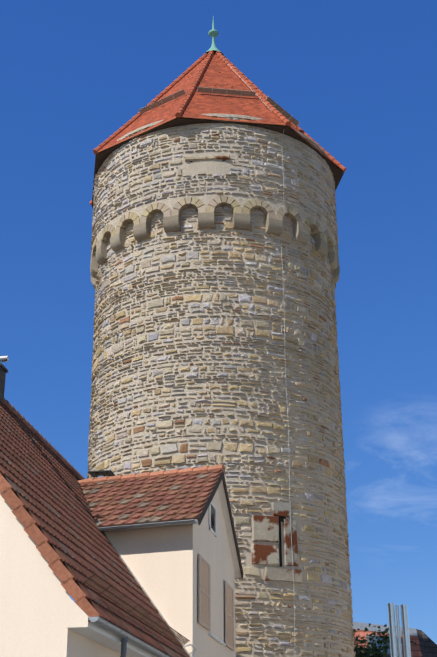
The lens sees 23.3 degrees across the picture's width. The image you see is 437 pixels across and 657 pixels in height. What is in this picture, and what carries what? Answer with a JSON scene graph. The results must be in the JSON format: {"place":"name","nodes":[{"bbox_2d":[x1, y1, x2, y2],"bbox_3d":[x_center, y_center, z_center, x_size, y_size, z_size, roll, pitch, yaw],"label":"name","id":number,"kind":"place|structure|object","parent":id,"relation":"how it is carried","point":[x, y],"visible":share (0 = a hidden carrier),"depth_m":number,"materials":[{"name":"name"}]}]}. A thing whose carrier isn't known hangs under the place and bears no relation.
{"place":"outdoors","nodes":[
{"label":"outdoors","id":0,"kind":"place"},
{"bbox_2d":[0,475,156,656],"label":"house walls","id":1,"kind":"structure","parent":0,"point":[43,613],"depth_m":15.12,"materials":[{"name":"beige paint"}]},
{"bbox_2d":[0,355,115,477],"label":"house chimneys","id":2,"kind":"object","parent":1,"relation":"on","point":[93,474],"visible":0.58,"depth_m":24.83,"materials":[{"name":"grey metal"}]},
{"bbox_2d":[0,398,189,656],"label":"house roof tiles","id":3,"kind":"object","parent":1,"relation":"on","point":[40,473],"visible":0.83,"depth_m":19.22,"materials":[{"name":"brown tile"}]},
{"bbox_2d":[70,566,195,656],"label":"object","id":4,"kind":"object","parent":3,"relation":"attached to","point":[100,591],"visible":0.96,"depth_m":18.43,"materials":[{"name":"orange metal"}]},
{"bbox_2d":[88,616,169,656],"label":"rain gutter","id":5,"kind":"object","parent":1,"relation":"attached to","point":[125,637],"visible":1,"depth_m":16.37,"materials":[{"name":"grey metal"}]},
{"bbox_2d":[81,470,243,656],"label":"wing walls","id":6,"kind":"structure","parent":1,"relation":"attached to","point":[161,562],"depth_m":24.65,"materials":[{"name":"beige paint"}]},
{"bbox_2d":[78,464,224,526],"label":"wing roof tiles","id":7,"kind":"object","parent":6,"relation":"on","point":[114,503],"visible":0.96,"depth_m":26.87,"materials":[{"name":"red tile"}]},
{"bbox_2d":[96,519,241,656],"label":"roof flashing","id":8,"kind":"object","parent":6,"relation":"attached to","point":[146,525],"visible":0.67,"depth_m":24.34,"materials":[{"name":"grey metal"}]},
{"bbox_2d":[198,554,234,650],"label":"window shutters","id":9,"kind":"object","parent":6,"relation":"attached to","point":[204,602],"visible":1,"depth_m":25.54,"materials":[{"name":"beige wood"}]},
{"bbox_2d":[208,501,225,645],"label":"wing windows","id":10,"kind":"structure","parent":6,"relation":"in","point":[212,520],"depth_m":27.11,"materials":[{"name":"grey glass"}]},
{"bbox_2d":[0,0,436,643],"label":"sky","id":11,"kind":"structure","parent":0,"point":[359,77],"materials":[{"name":"blue"}]},
{"bbox_2d":[185,156,301,583],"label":"plaster patches","id":12,"kind":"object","parent":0,"point":[266,528],"depth_m":33.27,"materials":[{"name":"beige paint"}]},
{"label":"ground","id":13,"kind":"structure","parent":0,"visible":0},
{"bbox_2d":[87,114,355,656],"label":"tower shaft","id":14,"kind":"object","parent":13,"relation":"on","point":[194,354],"visible":0.79,"depth_m":36.21,"materials":[{"name":"beige stone"}]},
{"bbox_2d":[90,195,339,288],"bbox_3d":[-0.141,-2.289,41.661,9.736,1.240,9.681,-1,-23,1],"label":"arched frieze","id":15,"kind":"object","parent":14,"relation":"attached to","point":[206,206],"visible":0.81,"depth_m":37.90,"materials":[{"name":"beige stone"}]},
{"bbox_2d":[92,53,343,211],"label":"tower roof","id":16,"kind":"structure","parent":14,"relation":"on","point":[199,104],"depth_m":40.51,"materials":[{"name":"red tile"}]},
{"bbox_2d":[207,16,223,54],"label":"finial","id":17,"kind":"object","parent":16,"relation":"on","point":[213,33],"visible":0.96,"depth_m":46.00,"materials":[{"name":"teal metal"}]},
{"bbox_2d":[89,50,346,204],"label":"tower roof hips and snowguards","id":18,"kind":"object","parent":16,"relation":"attached to","point":[282,114],"visible":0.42,"depth_m":41.88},
{"bbox_2d":[232,69,294,640],"bbox_3d":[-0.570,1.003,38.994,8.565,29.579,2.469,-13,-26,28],"label":"lightning conductor cable","id":19,"kind":"object","parent":14,"relation":"attached to","point":[285,376],"visible":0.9,"depth_m":35.44,"materials":[{"name":"grey metal"}]},
{"bbox_2d":[353,623,415,656],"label":"tree","id":20,"kind":"object","parent":13,"relation":"on","point":[361,651],"visible":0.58,"depth_m":44.43,"materials":[{"name":"green plant"}]},
{"bbox_2d":[352,622,436,656],"bbox_3d":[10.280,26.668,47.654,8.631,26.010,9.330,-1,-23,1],"label":"building roof","id":21,"kind":"structure","parent":13,"relation":"on","point":[425,645],"depth_m":50.81,"materials":[{"name":"tile"}]},
{"bbox_2d":[387,603,410,656],"bbox_3d":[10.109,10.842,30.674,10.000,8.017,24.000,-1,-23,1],"label":"metal flue pipes","id":22,"kind":"object","parent":13,"relation":"on","point":[393,624],"visible":1,"depth_m":38.98,"materials":[{"name":"silver metal"}]}
]}

